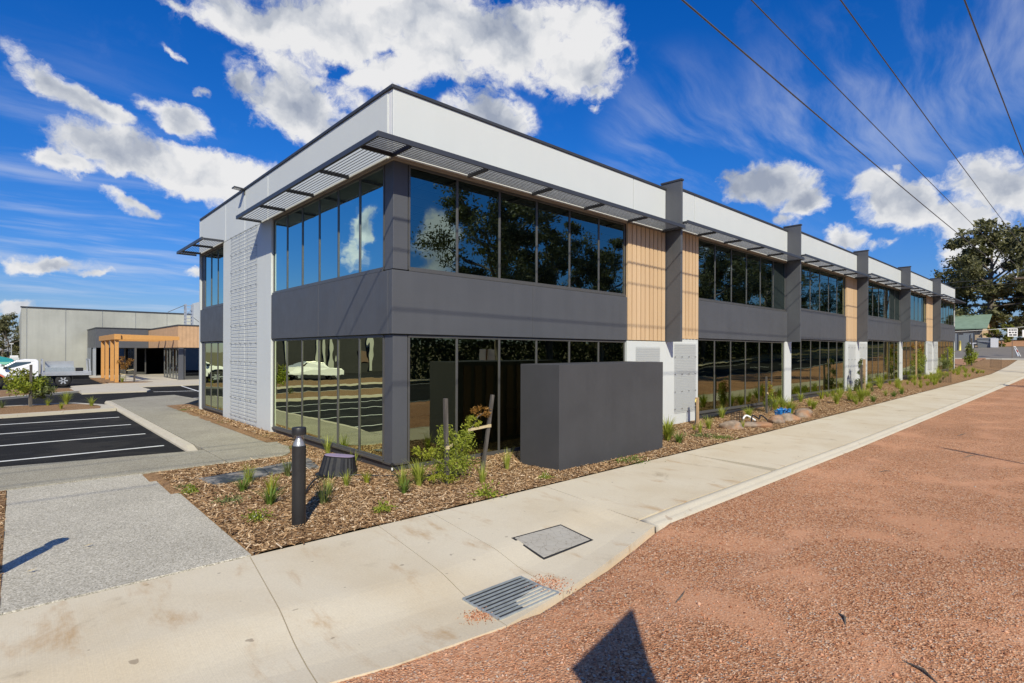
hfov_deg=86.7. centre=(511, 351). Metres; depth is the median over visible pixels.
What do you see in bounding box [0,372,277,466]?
car park
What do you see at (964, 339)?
steel fence
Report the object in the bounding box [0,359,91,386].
utility truck
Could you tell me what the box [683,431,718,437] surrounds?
creeping plant
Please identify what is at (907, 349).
window
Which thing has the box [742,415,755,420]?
pipe scrap
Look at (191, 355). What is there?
window
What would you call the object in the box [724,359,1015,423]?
mulch bed
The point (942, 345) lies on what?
window
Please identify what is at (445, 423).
stake
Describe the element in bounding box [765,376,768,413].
stake
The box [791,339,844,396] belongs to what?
window
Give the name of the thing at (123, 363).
young tree
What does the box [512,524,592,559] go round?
pit cover
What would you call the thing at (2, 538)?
mulch bed
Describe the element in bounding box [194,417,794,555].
mulch bed
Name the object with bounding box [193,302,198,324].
white building
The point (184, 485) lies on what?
creeping plant
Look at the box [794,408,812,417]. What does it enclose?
rock
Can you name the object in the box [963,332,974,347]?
steel fence
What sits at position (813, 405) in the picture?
grass tuft
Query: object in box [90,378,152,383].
mulch bed
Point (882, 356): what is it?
window
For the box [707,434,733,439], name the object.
creeping plant
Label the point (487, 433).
stake
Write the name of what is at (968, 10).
power line
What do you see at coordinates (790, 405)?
grass tuft
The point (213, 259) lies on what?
window
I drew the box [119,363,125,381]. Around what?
stake
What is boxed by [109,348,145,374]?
window
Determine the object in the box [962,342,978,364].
young tree
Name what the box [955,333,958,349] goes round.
steel fence
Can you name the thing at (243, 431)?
mulch bed
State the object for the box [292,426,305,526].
bollard light
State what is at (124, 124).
sky
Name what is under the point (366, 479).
grass tuft
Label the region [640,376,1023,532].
kerb
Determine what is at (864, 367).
stake
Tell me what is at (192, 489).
creeping plant
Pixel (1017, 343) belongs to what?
bank
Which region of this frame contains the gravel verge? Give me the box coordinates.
[338,379,1023,682]
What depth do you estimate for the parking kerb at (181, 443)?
18.60 m
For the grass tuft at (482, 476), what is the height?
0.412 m
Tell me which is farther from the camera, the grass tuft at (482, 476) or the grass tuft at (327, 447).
the grass tuft at (327, 447)
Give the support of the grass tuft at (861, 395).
on the mulch bed at (985, 365)
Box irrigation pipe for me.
[306,474,430,491]
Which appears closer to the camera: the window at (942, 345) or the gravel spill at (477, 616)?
the gravel spill at (477, 616)
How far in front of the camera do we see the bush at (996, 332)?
79.91 m
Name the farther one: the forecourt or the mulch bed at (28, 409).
the forecourt
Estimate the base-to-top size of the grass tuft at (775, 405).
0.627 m
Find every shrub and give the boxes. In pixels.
[0,367,56,405]
[412,404,490,482]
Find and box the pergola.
[99,334,178,381]
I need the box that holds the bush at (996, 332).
[982,323,1014,346]
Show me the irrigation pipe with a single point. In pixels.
(309, 485)
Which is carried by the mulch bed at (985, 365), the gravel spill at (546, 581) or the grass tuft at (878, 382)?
the grass tuft at (878, 382)
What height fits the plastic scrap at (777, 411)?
0.216 m
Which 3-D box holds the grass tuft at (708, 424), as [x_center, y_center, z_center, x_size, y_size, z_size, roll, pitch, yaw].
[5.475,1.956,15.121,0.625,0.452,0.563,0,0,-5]
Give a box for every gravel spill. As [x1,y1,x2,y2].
[459,606,498,624]
[521,574,582,595]
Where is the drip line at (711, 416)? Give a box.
[703,408,750,418]
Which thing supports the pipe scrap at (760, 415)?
on the mulch bed at (231, 535)
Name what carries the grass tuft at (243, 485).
on the mulch bed at (160, 480)
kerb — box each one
[0,388,196,450]
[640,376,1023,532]
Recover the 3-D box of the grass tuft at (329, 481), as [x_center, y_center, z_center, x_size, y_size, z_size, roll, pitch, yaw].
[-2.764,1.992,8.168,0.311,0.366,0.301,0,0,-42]
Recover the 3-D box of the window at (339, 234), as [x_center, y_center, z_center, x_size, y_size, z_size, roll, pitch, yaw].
[-4.317,-2.483,12.184,0.113,1.972,5.805,0,0,-43]
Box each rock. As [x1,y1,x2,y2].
[719,420,743,429]
[741,421,772,427]
[768,415,784,423]
[781,413,800,420]
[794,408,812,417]
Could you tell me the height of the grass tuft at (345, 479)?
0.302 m
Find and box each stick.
[838,613,845,624]
[902,660,936,682]
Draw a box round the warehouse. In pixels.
[19,306,190,373]
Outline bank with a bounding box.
[998,340,1023,345]
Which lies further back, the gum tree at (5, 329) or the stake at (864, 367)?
the gum tree at (5, 329)
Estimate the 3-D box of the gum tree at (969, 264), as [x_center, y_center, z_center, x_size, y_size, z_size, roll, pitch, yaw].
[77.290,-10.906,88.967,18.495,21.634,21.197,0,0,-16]
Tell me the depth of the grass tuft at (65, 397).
21.63 m
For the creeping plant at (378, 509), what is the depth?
7.30 m
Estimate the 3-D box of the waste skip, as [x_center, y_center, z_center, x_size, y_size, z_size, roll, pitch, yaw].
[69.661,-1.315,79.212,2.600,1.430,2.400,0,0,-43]
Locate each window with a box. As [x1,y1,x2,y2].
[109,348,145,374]
[164,348,177,379]
[184,348,198,379]
[203,341,222,413]
[204,246,222,308]
[272,165,385,294]
[272,335,384,461]
[407,335,624,468]
[408,164,625,296]
[698,238,785,311]
[698,339,783,413]
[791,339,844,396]
[801,264,845,315]
[867,340,898,383]
[868,281,899,321]
[903,340,925,376]
[911,292,925,322]
[938,341,953,370]
[941,300,953,325]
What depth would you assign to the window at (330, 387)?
11.60 m
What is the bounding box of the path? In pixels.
[0,395,289,509]
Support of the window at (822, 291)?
in the office building at (386, 271)
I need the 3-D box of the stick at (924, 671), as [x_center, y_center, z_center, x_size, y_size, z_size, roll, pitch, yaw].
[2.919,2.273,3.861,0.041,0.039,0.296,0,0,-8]
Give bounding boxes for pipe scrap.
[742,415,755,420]
[751,414,767,421]
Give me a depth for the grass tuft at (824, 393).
23.18 m
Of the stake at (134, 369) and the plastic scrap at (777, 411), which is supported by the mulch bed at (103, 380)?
the stake at (134, 369)
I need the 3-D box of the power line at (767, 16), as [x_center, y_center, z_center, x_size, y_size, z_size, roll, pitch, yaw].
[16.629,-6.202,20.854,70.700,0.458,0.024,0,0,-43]
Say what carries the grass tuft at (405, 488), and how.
on the mulch bed at (231, 535)
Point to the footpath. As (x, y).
(352, 604)
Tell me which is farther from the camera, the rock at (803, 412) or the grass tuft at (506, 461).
the rock at (803, 412)
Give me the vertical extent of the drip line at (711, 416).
0.171 m
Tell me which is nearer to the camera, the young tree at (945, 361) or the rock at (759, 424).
the rock at (759, 424)
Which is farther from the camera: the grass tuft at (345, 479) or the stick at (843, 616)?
the grass tuft at (345, 479)
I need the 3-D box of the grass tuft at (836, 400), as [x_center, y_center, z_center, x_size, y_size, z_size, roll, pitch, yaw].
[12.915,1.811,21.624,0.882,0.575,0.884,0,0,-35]
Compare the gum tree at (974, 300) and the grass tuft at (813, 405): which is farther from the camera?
the gum tree at (974, 300)
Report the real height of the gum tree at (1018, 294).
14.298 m
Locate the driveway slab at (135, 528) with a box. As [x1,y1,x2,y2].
[0,474,250,615]
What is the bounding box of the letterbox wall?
[520,361,662,486]
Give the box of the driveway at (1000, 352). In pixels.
[955,346,1023,358]
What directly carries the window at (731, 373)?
in the office building at (386, 271)
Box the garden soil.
[955,358,985,366]
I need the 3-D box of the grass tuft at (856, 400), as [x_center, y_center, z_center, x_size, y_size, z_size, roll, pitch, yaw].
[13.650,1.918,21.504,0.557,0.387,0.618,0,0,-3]
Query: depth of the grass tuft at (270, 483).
8.18 m
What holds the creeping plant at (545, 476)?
on the mulch bed at (231, 535)
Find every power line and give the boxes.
[681,0,1014,276]
[751,0,1023,271]
[840,0,1023,247]
[964,0,1023,154]
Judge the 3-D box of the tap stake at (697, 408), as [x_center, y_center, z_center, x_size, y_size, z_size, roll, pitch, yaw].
[5.505,1.869,16.193,0.209,1.002,0.085,0,0,-43]
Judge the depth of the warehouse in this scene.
52.07 m
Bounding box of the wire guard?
[731,412,742,422]
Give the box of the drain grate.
[462,576,558,619]
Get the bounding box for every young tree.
[116,356,133,381]
[762,381,774,411]
[854,358,864,388]
[909,344,926,379]
[939,346,955,368]
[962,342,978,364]
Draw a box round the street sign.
[1007,328,1017,357]
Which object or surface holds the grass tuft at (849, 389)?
on the mulch bed at (985, 365)
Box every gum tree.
[0,312,18,365]
[0,315,19,364]
[930,217,1023,337]
[962,297,1007,337]
[1001,290,1023,330]
[1007,311,1023,340]
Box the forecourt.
[71,374,198,393]
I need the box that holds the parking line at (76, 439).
[0,386,196,461]
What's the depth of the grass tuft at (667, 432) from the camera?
13.15 m
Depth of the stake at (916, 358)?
34.21 m
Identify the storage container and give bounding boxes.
[10,355,18,360]
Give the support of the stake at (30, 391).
on the mulch bed at (28, 409)
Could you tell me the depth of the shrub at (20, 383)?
20.80 m
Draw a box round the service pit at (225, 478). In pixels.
[199,458,318,485]
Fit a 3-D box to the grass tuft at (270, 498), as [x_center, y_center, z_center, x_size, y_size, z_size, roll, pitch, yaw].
[-3.403,2.010,7.680,0.500,0.333,0.646,0,0,44]
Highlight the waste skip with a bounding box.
[976,338,997,347]
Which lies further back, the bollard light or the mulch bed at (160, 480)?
the mulch bed at (160, 480)
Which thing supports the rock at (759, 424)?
on the mulch bed at (231, 535)
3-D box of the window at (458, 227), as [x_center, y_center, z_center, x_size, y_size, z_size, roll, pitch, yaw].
[0.550,-2.466,12.294,6.720,1.972,0.113,0,0,-43]
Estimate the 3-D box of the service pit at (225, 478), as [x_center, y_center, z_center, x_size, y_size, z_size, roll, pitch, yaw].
[-4.345,2.198,9.735,0.842,0.135,2.201,0,0,34]
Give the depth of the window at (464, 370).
11.10 m
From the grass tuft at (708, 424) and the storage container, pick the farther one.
the storage container
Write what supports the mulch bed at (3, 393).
on the car park
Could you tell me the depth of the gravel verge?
5.25 m
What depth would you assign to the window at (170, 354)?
43.29 m
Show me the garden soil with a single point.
(959, 362)
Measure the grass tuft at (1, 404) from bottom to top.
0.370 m
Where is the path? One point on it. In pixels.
(213, 443)
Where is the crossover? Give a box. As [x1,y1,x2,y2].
[955,358,1023,359]
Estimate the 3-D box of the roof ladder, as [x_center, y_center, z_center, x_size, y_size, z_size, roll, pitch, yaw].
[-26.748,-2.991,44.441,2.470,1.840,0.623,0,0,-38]
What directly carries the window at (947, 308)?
in the office building at (386, 271)
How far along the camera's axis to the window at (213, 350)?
18.54 m
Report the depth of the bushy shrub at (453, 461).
8.95 m
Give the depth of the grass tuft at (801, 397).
22.00 m
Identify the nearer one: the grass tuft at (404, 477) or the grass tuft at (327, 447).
the grass tuft at (404, 477)
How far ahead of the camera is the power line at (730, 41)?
12.69 m
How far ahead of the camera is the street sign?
61.15 m
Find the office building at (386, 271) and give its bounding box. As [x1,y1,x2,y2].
[176,83,965,470]
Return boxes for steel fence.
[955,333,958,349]
[959,334,970,349]
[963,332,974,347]
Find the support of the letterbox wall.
on the mulch bed at (231, 535)
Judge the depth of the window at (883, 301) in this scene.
31.86 m
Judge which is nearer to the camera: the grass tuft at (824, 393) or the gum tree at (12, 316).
the grass tuft at (824, 393)
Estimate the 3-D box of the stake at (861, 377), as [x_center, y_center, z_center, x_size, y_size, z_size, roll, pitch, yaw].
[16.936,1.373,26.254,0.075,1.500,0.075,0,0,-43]
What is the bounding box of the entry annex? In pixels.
[87,324,198,379]
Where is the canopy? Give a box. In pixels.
[0,356,13,364]
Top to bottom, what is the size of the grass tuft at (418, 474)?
0.525 m
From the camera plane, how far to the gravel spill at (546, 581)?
5.30 m
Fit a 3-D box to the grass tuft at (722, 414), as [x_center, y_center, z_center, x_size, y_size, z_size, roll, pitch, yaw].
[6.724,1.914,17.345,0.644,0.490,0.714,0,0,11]
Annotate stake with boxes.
[29,365,31,406]
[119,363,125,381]
[127,362,135,381]
[443,398,453,484]
[468,395,494,473]
[695,397,698,423]
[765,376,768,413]
[860,365,862,390]
[863,359,865,387]
[915,341,916,380]
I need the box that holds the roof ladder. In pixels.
[169,304,198,324]
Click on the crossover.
(1000, 358)
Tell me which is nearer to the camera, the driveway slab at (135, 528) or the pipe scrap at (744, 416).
the driveway slab at (135, 528)
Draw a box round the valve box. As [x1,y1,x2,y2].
[315,453,356,479]
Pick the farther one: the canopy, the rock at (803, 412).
the canopy
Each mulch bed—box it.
[0,388,73,396]
[0,403,100,413]
[0,490,5,596]
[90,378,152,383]
[143,441,385,503]
[168,404,293,441]
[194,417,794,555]
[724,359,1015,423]
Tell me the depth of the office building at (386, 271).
13.04 m
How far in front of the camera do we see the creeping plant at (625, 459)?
10.70 m
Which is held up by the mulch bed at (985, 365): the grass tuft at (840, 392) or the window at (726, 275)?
the grass tuft at (840, 392)
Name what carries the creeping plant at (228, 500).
on the mulch bed at (231, 535)
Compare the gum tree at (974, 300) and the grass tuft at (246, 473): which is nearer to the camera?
the grass tuft at (246, 473)
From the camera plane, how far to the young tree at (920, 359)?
34.79 m
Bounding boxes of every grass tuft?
[0,399,7,407]
[59,390,71,403]
[86,398,99,405]
[229,474,254,491]
[235,464,262,482]
[250,483,290,505]
[259,473,285,493]
[279,458,291,476]
[311,480,340,505]
[320,473,338,494]
[321,436,333,452]
[335,471,356,486]
[361,470,372,482]
[385,462,410,484]
[393,477,416,493]
[401,458,438,486]
[476,460,489,483]
[499,449,513,469]
[663,415,682,440]
[670,431,684,442]
[697,419,704,432]
[702,415,717,428]
[716,406,729,417]
[741,407,754,417]
[772,394,785,409]
[772,394,793,408]
[783,396,800,413]
[795,390,804,401]
[806,399,821,408]
[818,389,828,398]
[829,391,845,403]
[836,387,845,396]
[845,383,852,393]
[848,396,859,404]
[853,387,869,401]
[868,394,878,401]
[871,375,890,387]
[928,373,942,379]
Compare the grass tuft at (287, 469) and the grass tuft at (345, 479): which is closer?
the grass tuft at (345, 479)
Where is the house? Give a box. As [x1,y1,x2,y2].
[955,314,995,346]
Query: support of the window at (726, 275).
in the office building at (386, 271)
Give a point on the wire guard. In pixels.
(739, 414)
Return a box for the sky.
[0,0,1023,351]
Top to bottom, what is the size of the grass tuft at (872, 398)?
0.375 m
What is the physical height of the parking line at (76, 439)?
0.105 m
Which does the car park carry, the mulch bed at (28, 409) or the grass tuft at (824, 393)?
the mulch bed at (28, 409)
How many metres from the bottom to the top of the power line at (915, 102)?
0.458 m
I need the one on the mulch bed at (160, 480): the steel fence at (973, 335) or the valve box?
the valve box
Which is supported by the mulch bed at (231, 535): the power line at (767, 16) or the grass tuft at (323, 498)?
the grass tuft at (323, 498)
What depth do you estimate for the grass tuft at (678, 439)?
12.78 m
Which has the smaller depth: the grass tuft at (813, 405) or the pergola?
the grass tuft at (813, 405)
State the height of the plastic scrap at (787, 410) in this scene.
0.215 m
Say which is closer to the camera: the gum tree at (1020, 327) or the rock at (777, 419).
the rock at (777, 419)
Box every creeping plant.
[170,483,196,488]
[176,484,199,495]
[211,492,250,504]
[241,508,276,524]
[371,496,397,514]
[467,480,506,497]
[536,469,553,479]
[603,454,665,466]
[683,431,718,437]
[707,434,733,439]
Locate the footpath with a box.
[0,360,1023,682]
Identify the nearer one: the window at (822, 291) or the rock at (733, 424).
the rock at (733, 424)
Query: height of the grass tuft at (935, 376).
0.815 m
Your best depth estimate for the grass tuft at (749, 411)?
17.34 m
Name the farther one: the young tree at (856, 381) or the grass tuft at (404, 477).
the young tree at (856, 381)
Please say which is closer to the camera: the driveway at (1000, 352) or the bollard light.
the bollard light
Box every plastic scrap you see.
[774,409,781,414]
[783,408,790,412]
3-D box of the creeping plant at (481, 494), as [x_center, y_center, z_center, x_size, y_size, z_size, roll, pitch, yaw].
[-0.397,2.048,8.121,0.613,0.235,0.432,0,0,-14]
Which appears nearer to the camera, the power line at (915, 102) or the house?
the power line at (915, 102)
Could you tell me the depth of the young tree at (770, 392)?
18.85 m
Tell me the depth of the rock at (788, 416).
16.82 m
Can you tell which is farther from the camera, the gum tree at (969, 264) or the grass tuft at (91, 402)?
the gum tree at (969, 264)
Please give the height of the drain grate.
0.060 m

